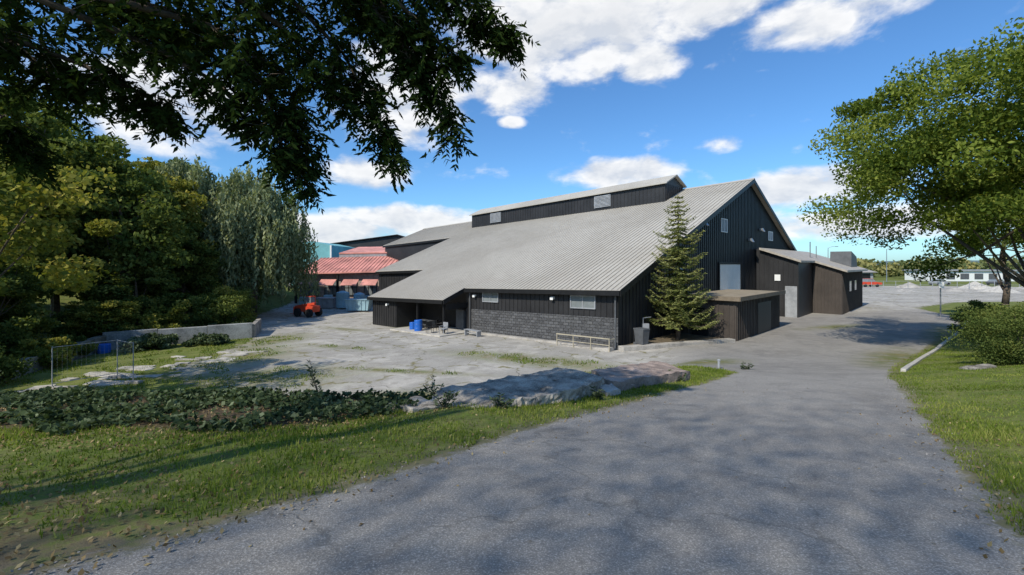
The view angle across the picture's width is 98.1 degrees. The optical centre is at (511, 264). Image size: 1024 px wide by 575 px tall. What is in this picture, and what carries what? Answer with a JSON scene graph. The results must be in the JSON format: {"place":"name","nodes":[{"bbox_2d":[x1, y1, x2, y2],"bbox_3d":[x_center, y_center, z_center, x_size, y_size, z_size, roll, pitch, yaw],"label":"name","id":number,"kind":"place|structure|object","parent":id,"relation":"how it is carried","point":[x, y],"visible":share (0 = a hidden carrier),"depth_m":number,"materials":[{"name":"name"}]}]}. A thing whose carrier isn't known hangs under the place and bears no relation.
{"place":"outdoors","nodes":[
{"label":"outdoors","id":0,"kind":"place"},
{"bbox_2d":[299,295,372,305],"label":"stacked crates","id":1,"kind":"object","parent":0,"point":[301,302],"visible":0.15,"depth_m":66.29,"materials":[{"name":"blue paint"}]},
{"bbox_2d":[0,284,1023,574],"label":"asphalt driveway","id":2,"kind":"structure","parent":0,"point":[792,438],"depth_m":4.67,"materials":[{"name":"asphalt"}]},
{"bbox_2d":[17,350,266,392],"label":"paving slabs","id":3,"kind":"structure","parent":2,"relation":"on","point":[101,382],"depth_m":23.30,"materials":[{"name":"concrete"}]},
{"bbox_2d":[42,339,142,388],"bbox_3d":[-18.850,4.605,20.600,3.600,2.064,2.240,0,0,0],"label":"temporary site fence","id":4,"kind":"object","parent":3,"relation":"on","point":[133,381],"visible":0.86,"depth_m":20.54,"materials":[{"name":"metal"}]},
{"bbox_2d":[252,319,260,336],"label":"concrete retaining wall","id":5,"kind":"structure","parent":2,"relation":"on","point":[256,327],"depth_m":36.49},
{"bbox_2d":[290,296,322,316],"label":"tractor","id":6,"kind":"object","parent":2,"relation":"on","point":[309,307],"visible":1,"depth_m":53.12,"materials":[{"name":"paint"}]},
{"bbox_2d":[315,297,335,307],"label":"grey skip container","id":7,"kind":"object","parent":2,"relation":"on","point":[327,302],"visible":0.72,"depth_m":63.20,"materials":[{"name":"metal"}]},
{"bbox_2d":[294,275,376,302],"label":"frames and posts","id":8,"kind":"structure","parent":2,"relation":"on","point":[336,287],"depth_m":69.84,"materials":[{"name":"metal"}]},
{"bbox_2d":[299,279,377,284],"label":"awnings","id":9,"kind":"object","parent":8,"relation":"attached to","point":[348,282],"visible":0.77,"depth_m":68.22,"materials":[{"name":"red metal"}]},
{"bbox_2d":[300,272,378,297],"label":"walls","id":10,"kind":"structure","parent":2,"relation":"on","point":[360,277],"depth_m":70.00,"materials":[{"name":"wood"}]},
{"bbox_2d":[305,281,375,294],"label":"windows","id":11,"kind":"structure","parent":10,"relation":"attached to","point":[332,291],"depth_m":69.90,"materials":[{"name":"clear glass"}]},
{"bbox_2d":[305,247,397,273],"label":"roof","id":12,"kind":"structure","parent":10,"relation":"on","point":[363,250],"depth_m":73.70,"materials":[{"name":"red metal"}]},
{"bbox_2d":[308,256,396,271],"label":"roof ribs","id":13,"kind":"object","parent":12,"relation":"attached to","point":[350,264],"visible":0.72,"depth_m":72.95,"materials":[{"name":"metal"}]},
{"bbox_2d":[339,253,385,257],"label":"clerestory","id":14,"kind":"object","parent":12,"relation":"attached to","point":[362,255],"visible":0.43,"depth_m":77.10,"materials":[{"name":"grey paint"}]},
{"bbox_2d":[336,291,349,308],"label":"pale blue tank","id":15,"kind":"object","parent":2,"relation":"on","point":[341,296],"visible":0.75,"depth_m":62.23,"materials":[{"name":"paint"}]},
{"bbox_2d":[344,299,372,309],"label":"pale blue skip container","id":16,"kind":"object","parent":2,"relation":"on","point":[358,304],"visible":0.95,"depth_m":58.70,"materials":[{"name":"metal"}]},
{"bbox_2d":[354,292,364,298],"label":"pale blue tank","id":17,"kind":"object","parent":2,"relation":"on","point":[359,295],"visible":0.37,"depth_m":63.37,"materials":[{"name":"paint"}]},
{"bbox_2d":[390,325,472,336],"bbox_3d":[-6.616,5.856,37.504,7.299,0.918,4.049,0,0,45],"label":"concrete porch pad","id":18,"kind":"object","parent":2,"relation":"on","point":[450,331],"visible":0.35,"depth_m":36.26,"materials":[{"name":"concrete"}]},
{"bbox_2d":[414,319,421,330],"bbox_3d":[-7.799,5.119,36.953,0.690,1.000,0.690,0,0,0],"label":"blue barrel","id":19,"kind":"object","parent":18,"relation":"on","point":[417,324],"visible":0.94,"depth_m":36.68,"materials":[{"name":"plastic"}]},
{"bbox_2d":[421,319,435,328],"bbox_3d":[-7.380,5.224,38.792,1.600,0.750,1.500,0,0,45],"label":"picnic table","id":20,"kind":"object","parent":18,"relation":"on","point":[424,321],"visible":0.38,"depth_m":38.48,"materials":[{"name":"grey paint"}]},
{"bbox_2d":[464,329,480,336],"bbox_3d":[-2.982,5.213,33.715,1.700,0.470,0.400,0,0,45],"label":"wooden bench","id":21,"kind":"object","parent":2,"relation":"on","point":[477,333],"visible":1,"depth_m":33.56,"materials":[{"name":"grey paint"}]},
{"bbox_2d":[0,387,1023,574],"bbox_3d":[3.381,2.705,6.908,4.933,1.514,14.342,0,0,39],"label":"scattered leaves on road","id":22,"kind":"object","parent":2,"relation":"on","point":[102,554],"visible":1,"depth_m":4.66,"materials":[{"name":"plant"}]},
{"bbox_2d":[472,331,612,347],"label":"concrete footing kerb","id":23,"kind":"structure","parent":2,"relation":"on","point":[527,338],"depth_m":30.71,"materials":[{"name":"concrete"}]},
{"bbox_2d":[367,174,796,349],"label":"black warehouse","id":24,"kind":"structure","parent":2,"relation":"on","point":[583,263],"depth_m":39.47,"materials":[{"name":"metal"}]},
{"bbox_2d":[483,293,496,301],"bbox_3d":[-1.660,2.536,34.477,1.660,0.710,0.046,0,0,45],"label":"window glass","id":25,"kind":"structure","parent":24,"relation":"in","point":[486,296],"depth_m":34.53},
{"bbox_2d":[571,296,593,307],"bbox_3d":[4.526,2.399,28.326,1.810,0.764,0.046,0,0,45],"label":"window glass","id":26,"kind":"structure","parent":24,"relation":"in","point":[576,301],"depth_m":28.27,"materials":[{"name":"glass"}]},
{"bbox_2d":[570,295,595,308],"bbox_3d":[4.509,2.399,28.308,1.950,0.908,0.097,0,0,45],"label":"window frame","id":27,"kind":"structure","parent":24,"relation":"in","point":[570,295],"depth_m":28.21,"materials":[{"name":"grey paint"}]},
{"bbox_2d":[720,264,739,288],"bbox_3d":[19.603,2.700,39.881,0.043,5.400,5.199,0,0,45],"label":"roll up door","id":28,"kind":"structure","parent":24,"relation":"in","point":[723,267],"depth_m":39.69,"materials":[{"name":"white paint"}]},
{"bbox_2d":[556,333,614,351],"bbox_3d":[4.470,4.918,27.426,3.999,1.196,0.610,0,0,45],"label":"ramp handrail","id":29,"kind":"object","parent":2,"relation":"on","point":[607,349],"visible":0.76,"depth_m":26.89,"materials":[{"name":"metal"}]},
{"bbox_2d":[590,386,604,399],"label":"tall weed","id":30,"kind":"object","parent":2,"relation":"on","point":[597,394],"visible":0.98,"depth_m":9.79,"materials":[{"name":"green plant"}]},
{"bbox_2d":[627,333,720,344],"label":"planter soil","id":31,"kind":"structure","parent":2,"relation":"on","point":[672,337],"depth_m":29.23,"materials":[{"name":"soil"}]},
{"bbox_2d":[633,327,649,344],"bbox_3d":[7.847,4.383,26.898,0.620,1.027,0.767,0,0,-34],"label":"wheelie bin","id":32,"kind":"object","parent":31,"relation":"on","point":[641,334],"visible":0.94,"depth_m":26.69,"materials":[{"name":"grey paint"}]},
{"bbox_2d":[644,195,721,339],"bbox_3d":[11.033,0.231,29.000,5.481,9.702,4.845,0,0,-10],"label":"spruce tree","id":33,"kind":"object","parent":31,"relation":"on","point":[677,316],"visible":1,"depth_m":28.52,"materials":[{"name":"green plant"}]},
{"bbox_2d":[618,338,734,351],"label":"planter bed kerb","id":34,"kind":"structure","parent":2,"relation":"on","point":[635,347],"depth_m":27.04,"materials":[{"name":"concrete"}]},
{"bbox_2d":[676,289,785,340],"bbox_3d":[16.969,3.910,34.026,4.459,3.580,10.898,0,0,45],"label":"brown lean to shed","id":35,"kind":"object","parent":2,"relation":"on","point":[746,314],"visible":0.52,"depth_m":30.71,"materials":[{"name":"wood"}]},
{"bbox_2d":[692,301,770,335],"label":"doors","id":36,"kind":"structure","parent":35,"relation":"in","point":[764,308],"depth_m":32.51,"materials":[{"name":"metal"}]},
{"bbox_2d":[756,249,812,317],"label":"dark walls","id":37,"kind":"structure","parent":2,"relation":"on","point":[799,275],"depth_m":43.78,"materials":[{"name":"wood"}]},
{"bbox_2d":[759,251,783,316],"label":"battens","id":38,"kind":"object","parent":37,"relation":"attached to","point":[773,276],"visible":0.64,"depth_m":43.80,"materials":[{"name":"wood"}]},
{"bbox_2d":[785,286,796,317],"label":"grey door","id":39,"kind":"structure","parent":37,"relation":"in","point":[791,302],"depth_m":42.70,"materials":[{"name":"paint"}]},
{"bbox_2d":[759,248,867,271],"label":"roof","id":40,"kind":"structure","parent":37,"relation":"on","point":[802,256],"depth_m":46.87,"materials":[{"name":"metal"}]},
{"bbox_2d":[830,251,856,266],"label":"rooftop vent housing","id":41,"kind":"object","parent":40,"relation":"on","point":[848,258],"visible":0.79,"depth_m":51.45,"materials":[{"name":"grey paint"}]},
{"bbox_2d":[813,263,841,314],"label":"brown walls","id":42,"kind":"structure","parent":2,"relation":"on","point":[834,291],"depth_m":45.64,"materials":[{"name":"wood"}]},
{"bbox_2d":[817,264,862,314],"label":"boards","id":43,"kind":"object","parent":42,"relation":"attached to","point":[852,299],"visible":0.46,"depth_m":46.94,"materials":[{"name":"wood"}]},
{"bbox_2d":[863,279,881,286],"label":"red pickup truck","id":44,"kind":"object","parent":2,"relation":"on","point":[866,282],"visible":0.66,"depth_m":100.19,"materials":[{"name":"paint"}]},
{"bbox_2d":[894,282,922,287],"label":"gravel heap","id":45,"kind":"object","parent":2,"relation":"on","point":[909,285],"visible":0.91,"depth_m":95.24,"materials":[{"name":"gravel"}]},
{"bbox_2d":[900,325,963,371],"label":"concrete kerb","id":46,"kind":"structure","parent":2,"relation":"on","point":[907,367],"depth_m":22.10,"materials":[{"name":"concrete"}]},
{"bbox_2d":[939,280,943,316],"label":"sign post","id":47,"kind":"object","parent":2,"relation":"on","point":[941,284],"visible":0.88,"depth_m":42.96,"materials":[{"name":"metal"}]},
{"bbox_2d":[941,288,969,291],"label":"gravel heap","id":48,"kind":"object","parent":2,"relation":"on","point":[956,290],"visible":0.94,"depth_m":83.15,"materials":[{"name":"gravel"}]},
{"bbox_2d":[958,281,989,289],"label":"gravel heap","id":49,"kind":"object","parent":2,"relation":"on","point":[976,285],"visible":0.83,"depth_m":90.98,"materials":[{"name":"gravel"}]},
{"bbox_2d":[977,286,1020,292],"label":"gravel heap","id":50,"kind":"object","parent":2,"relation":"on","point":[997,289],"visible":0.71,"depth_m":81.44,"materials":[{"name":"gravel"}]},
{"bbox_2d":[0,267,1023,539],"bbox_3d":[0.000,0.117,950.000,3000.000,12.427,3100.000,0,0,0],"label":"ground","id":51,"kind":"structure","parent":0,"point":[458,415],"depth_m":5.97,"materials":[{"name":"plant"}]},
{"bbox_2d":[0,348,37,385],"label":"wild shrub","id":52,"kind":"object","parent":51,"relation":"on","point":[8,367],"visible":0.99,"depth_m":21.06,"materials":[{"name":"green plant"}]},
{"bbox_2d":[0,315,43,354],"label":"wild shrub","id":53,"kind":"object","parent":51,"relation":"on","point":[10,342],"visible":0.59,"depth_m":24.82,"materials":[{"name":"green plant"}]},
{"bbox_2d":[0,245,57,338],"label":"broadleaf tree","id":54,"kind":"object","parent":51,"relation":"on","point":[17,295],"visible":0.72,"depth_m":26.64,"materials":[{"name":"green plant"}]},
{"bbox_2d":[0,303,60,349],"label":"wild shrub","id":55,"kind":"object","parent":51,"relation":"on","point":[44,324],"visible":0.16,"depth_m":27.80,"materials":[{"name":"green plant"}]},
{"bbox_2d":[2,337,81,369],"bbox_3d":[-26.207,4.969,24.877,3.442,1.827,3.136,0,0,0],"label":"wild shrub","id":56,"kind":"object","parent":51,"relation":"on","point":[65,354],"visible":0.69,"depth_m":24.44,"materials":[{"name":"green plant"}]},
{"bbox_2d":[0,154,84,311],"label":"broadleaf tree","id":57,"kind":"object","parent":51,"relation":"on","point":[72,223],"visible":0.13,"depth_m":30.80,"materials":[{"name":"green plant"}]},
{"bbox_2d":[0,335,105,381],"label":"bush","id":58,"kind":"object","parent":51,"relation":"on","point":[100,339],"depth_m":27.05,"materials":[{"name":"plant"}]},
{"bbox_2d":[0,88,113,255],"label":"broadleaf tree","id":59,"kind":"object","parent":51,"relation":"on","point":[51,133],"visible":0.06,"depth_m":37.89,"materials":[{"name":"green plant"}]},
{"bbox_2d":[0,149,122,295],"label":"maple tree","id":60,"kind":"object","parent":51,"relation":"on","point":[14,197],"visible":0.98,"depth_m":16.36,"materials":[{"name":"green plant"}]},
{"bbox_2d":[37,334,98,354],"bbox_3d":[-27.649,5.145,27.326,3.070,1.653,3.184,0,0,0],"label":"wild shrub","id":61,"kind":"object","parent":51,"relation":"on","point":[86,349],"visible":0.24,"depth_m":27.67,"materials":[{"name":"green plant"}]},
{"bbox_2d":[22,302,135,338],"bbox_3d":[-29.639,4.415,30.868,5.137,3.367,5.732,0,0,0],"label":"wild shrub","id":62,"kind":"object","parent":51,"relation":"on","point":[57,330],"visible":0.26,"depth_m":30.62,"materials":[{"name":"green plant"}]},
{"bbox_2d":[18,111,140,326],"bbox_3d":[-38.018,-3.124,37.447,10.437,18.180,12.526,0,0,-11],"label":"broadleaf tree","id":63,"kind":"object","parent":51,"relation":"on","point":[93,248],"visible":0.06,"depth_m":35.92,"materials":[{"name":"green plant"}]},
{"bbox_2d":[53,106,128,155],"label":"broadleaf tree","id":64,"kind":"object","parent":51,"relation":"on","point":[79,136],"visible":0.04,"depth_m":50.87,"materials":[{"name":"green plant"}]},
{"bbox_2d":[61,300,142,337],"bbox_3d":[-29.138,4.273,31.578,4.231,3.608,4.203,0,0,38],"label":"broadleaf tree","id":65,"kind":"object","parent":51,"relation":"on","point":[82,315],"visible":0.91,"depth_m":30.64,"materials":[{"name":"green plant"}]},
{"bbox_2d":[97,343,110,353],"bbox_3d":[-27.000,5.567,29.400,0.711,0.600,0.711,0,0,0],"label":"blue barrel","id":66,"kind":"object","parent":51,"relation":"on","point":[103,348],"visible":0.94,"depth_m":29.18,"materials":[{"name":"plastic"}]},
{"bbox_2d":[38,137,196,302],"bbox_3d":[-33.261,-1.882,38.409,12.716,16.791,11.025,0,0,-3],"label":"broadleaf tree","id":67,"kind":"object","parent":51,"relation":"on","point":[158,219],"visible":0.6,"depth_m":36.04,"materials":[{"name":"green plant"}]},
{"bbox_2d":[71,154,174,262],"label":"broadleaf tree","id":68,"kind":"object","parent":51,"relation":"on","point":[152,164],"visible":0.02,"depth_m":49.24,"materials":[{"name":"green plant"}]},
{"bbox_2d":[62,253,184,328],"bbox_3d":[-30.649,2.656,35.777,6.262,7.272,7.515,0,0,25],"label":"broadleaf tree","id":69,"kind":"object","parent":51,"relation":"on","point":[157,287],"visible":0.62,"depth_m":35.65,"materials":[{"name":"green plant"}]},
{"bbox_2d":[118,332,180,353],"bbox_3d":[-25.242,5.290,30.348,3.429,1.378,3.411,0,0,0],"label":"wild shrub","id":70,"kind":"object","parent":51,"relation":"on","point":[160,341],"visible":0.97,"depth_m":30.08,"materials":[{"name":"green plant"}]},
{"bbox_2d":[83,172,218,296],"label":"broadleaf tree","id":71,"kind":"object","parent":51,"relation":"on","point":[185,199],"visible":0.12,"depth_m":46.94,"materials":[{"name":"green plant"}]},
{"bbox_2d":[121,299,197,330],"bbox_3d":[-27.408,4.405,34.420,4.763,3.416,4.506,0,0,0],"label":"wild shrub","id":72,"kind":"object","parent":51,"relation":"on","point":[171,318],"visible":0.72,"depth_m":34.09,"materials":[{"name":"green plant"}]},
{"bbox_2d":[102,323,251,349],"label":"concrete retaining wall","id":73,"kind":"structure","parent":51,"relation":"on","point":[239,331],"depth_m":33.10,"materials":[{"name":"concrete"}]},
{"bbox_2d":[135,212,234,322],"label":"broadleaf tree","id":74,"kind":"object","parent":51,"relation":"on","point":[209,265],"visible":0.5,"depth_m":44.74,"materials":[{"name":"green plant"}]},
{"bbox_2d":[128,155,253,313],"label":"broadleaf tree","id":75,"kind":"object","parent":51,"relation":"on","point":[198,177],"visible":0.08,"depth_m":50.51,"materials":[{"name":"green plant"}]},
{"bbox_2d":[181,332,229,346],"bbox_3d":[-21.956,5.432,32.209,2.812,1.036,2.352,0,0,-12],"label":"wild shrub","id":76,"kind":"object","parent":51,"relation":"on","point":[213,339],"visible":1,"depth_m":31.72,"materials":[{"name":"green plant"}]},
{"bbox_2d":[163,292,252,327],"bbox_3d":[-25.834,4.296,38.152,6.226,3.688,5.475,0,0,0],"label":"wild shrub","id":77,"kind":"object","parent":51,"relation":"on","point":[217,303],"visible":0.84,"depth_m":37.26,"materials":[{"name":"green plant"}]},
{"bbox_2d":[0,385,428,436],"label":"ivy ground cover","id":78,"kind":"object","parent":51,"relation":"on","point":[106,410],"visible":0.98,"depth_m":8.34,"materials":[{"name":"green plant"}]},
{"bbox_2d":[192,285,256,323],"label":"wild shrub","id":79,"kind":"object","parent":51,"relation":"on","point":[226,290],"visible":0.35,"depth_m":42.06,"materials":[{"name":"green plant"}]},
{"bbox_2d":[192,285,259,317],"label":"wild shrub","id":80,"kind":"object","parent":51,"relation":"on","point":[240,290],"visible":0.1,"depth_m":47.85,"materials":[{"name":"green plant"}]},
{"bbox_2d":[187,164,320,316],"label":"weeping willow tree","id":81,"kind":"object","parent":51,"relation":"on","point":[272,235],"visible":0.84,"depth_m":50.98,"materials":[{"name":"green plant"}]},
{"bbox_2d":[0,0,540,213],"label":"overhanging walnut tree","id":82,"kind":"object","parent":51,"relation":"on","point":[155,34],"visible":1,"depth_m":5.95,"materials":[{"name":"green plant"}]},
{"bbox_2d":[305,360,321,395],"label":"tall weed","id":83,"kind":"object","parent":51,"relation":"on","point":[314,378],"visible":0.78,"depth_m":10.32,"materials":[{"name":"green plant"}]},
{"bbox_2d":[298,241,353,287],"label":"teal building","id":84,"kind":"structure","parent":51,"relation":"on","point":[327,250],"depth_m":86.00,"materials":[{"name":"paint"}]},
{"bbox_2d":[0,335,676,394],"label":"lot weeds","id":85,"kind":"object","parent":51,"relation":"on","point":[189,378],"visible":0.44,"depth_m":23.56,"materials":[{"name":"green plant"}]},
{"bbox_2d":[331,234,404,247],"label":"black gabled building","id":86,"kind":"structure","parent":51,"relation":"on","point":[381,241],"depth_m":101.00,"materials":[{"name":"metal"}]},
{"bbox_2d":[382,396,441,412],"bbox_3d":[-1.857,2.834,8.555,0.963,0.448,0.972,0,0,40],"label":"concrete rubble","id":87,"kind":"object","parent":51,"relation":"on","point":[423,404],"visible":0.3,"depth_m":8.39,"materials":[{"name":"concrete"}]},
{"bbox_2d":[423,375,444,398],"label":"tall weed","id":88,"kind":"object","parent":51,"relation":"on","point":[432,390],"visible":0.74,"depth_m":9.80,"materials":[{"name":"green plant"}]},
{"bbox_2d":[430,390,460,407],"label":"tall weed","id":89,"kind":"object","parent":51,"relation":"on","point":[447,396],"visible":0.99,"depth_m":8.54,"materials":[{"name":"green plant"}]},
{"bbox_2d":[489,392,515,408],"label":"tall weed","id":90,"kind":"object","parent":51,"relation":"on","point":[501,403],"visible":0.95,"depth_m":8.53,"materials":[{"name":"green plant"}]},
{"bbox_2d":[430,367,604,407],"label":"broken concrete slab","id":91,"kind":"structure","parent":51,"relation":"on","point":[557,384],"depth_m":9.89,"materials":[{"name":"concrete"}]},
{"bbox_2d":[84,255,1023,276],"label":"distant tree line","id":92,"kind":"object","parent":51,"relation":"on","point":[893,269],"visible":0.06,"depth_m":170.57,"materials":[{"name":"green plant"}]},
{"bbox_2d":[600,383,620,395],"bbox_3d":[2.355,3.193,10.708,0.483,0.504,0.761,0,0,-11],"label":"concrete rubble","id":93,"kind":"object","parent":51,"relation":"on","point":[611,389],"visible":0.41,"depth_m":10.54,"materials":[{"name":"concrete"}]},
{"bbox_2d":[591,361,689,390],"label":"broken concrete slab","id":94,"kind":"structure","parent":51,"relation":"on","point":[622,377],"depth_m":12.67,"materials":[{"name":"concrete"}]},
{"bbox_2d":[797,17,1023,286],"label":"locust tree","id":95,"kind":"object","parent":51,"relation":"on","point":[985,196],"visible":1,"depth_m":21.61,"materials":[{"name":"green plant"}]},
{"bbox_2d":[928,279,950,285],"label":"parked car","id":96,"kind":"object","parent":51,"relation":"on","point":[937,282],"visible":0.69,"depth_m":107.27,"materials":[{"name":"grey paint"}]},
{"bbox_2d":[863,281,1019,288],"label":"yard fence","id":97,"kind":"object","parent":51,"relation":"on","point":[922,288],"visible":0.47,"depth_m":90.88,"materials":[{"name":"metal"}]},
{"bbox_2d":[905,271,1019,280],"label":"walls","id":98,"kind":"structure","parent":51,"relation":"on","point":[973,273],"depth_m":135.00,"materials":[{"name":"white paint"}]},
{"bbox_2d":[902,269,1016,270],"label":"roof","id":99,"kind":"structure","parent":98,"relation":"on","point":[963,270],"depth_m":143.57,"materials":[{"name":"grey paint"}]},
{"bbox_2d":[946,274,1020,278],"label":"windows","id":100,"kind":"structure","parent":98,"relation":"attached to","point":[977,276],"depth_m":134.90,"materials":[{"name":"glass"}]},
{"bbox_2d":[929,188,1023,306],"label":"broadleaf tree","id":101,"kind":"object","parent":51,"relation":"on","point":[1006,287],"visible":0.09,"depth_m":35.84,"materials":[{"name":"green plant"}]},
{"bbox_2d":[959,364,996,369],"bbox_3d":[16.125,3.808,15.386,1.509,0.651,0.556,0,0,-18],"label":"flat stone","id":102,"kind":"object","parent":51,"relation":"on","point":[977,367],"visible":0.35,"depth_m":15.29,"materials":[{"name":"stone"}]},
{"bbox_2d":[947,299,1009,336],"bbox_3d":[30.878,3.669,29.109,3.123,2.743,3.887,0,0,32],"label":"juniper shrub","id":103,"kind":"object","parent":51,"relation":"on","point":[976,303],"visible":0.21,"depth_m":29.18,"materials":[{"name":"green plant"}]},
{"bbox_2d":[986,279,1003,285],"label":"parked car","id":104,"kind":"object","parent":51,"relation":"on","point":[989,281],"visible":0.69,"depth_m":107.42,"materials":[{"name":"grey paint"}]},
{"bbox_2d":[0,0,1023,261],"label":"sky","id":105,"kind":"structure","parent":0,"point":[613,92],"materials":[{"name":"blue"}]},
{"bbox_2d":[9,373,1023,574],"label":"loose gravel","id":106,"kind":"structure","parent":0,"point":[137,570],"depth_m":4.05,"materials":[{"name":"gravel"}]},
{"bbox_2d":[735,348,1023,533],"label":"grass lawn","id":107,"kind":"structure","parent":0,"point":[920,369],"depth_m":10.77,"materials":[{"name":"plant"}]},
{"bbox_2d":[941,305,1023,364],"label":"yew bush","id":108,"kind":"object","parent":107,"relation":"on","point":[997,347],"visible":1,"depth_m":16.22,"materials":[{"name":"green plant"}]},
{"bbox_2d":[947,301,1023,355],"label":"yew bush","id":109,"kind":"object","parent":107,"relation":"on","point":[987,313],"visible":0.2,"depth_m":19.48,"materials":[{"name":"green plant"}]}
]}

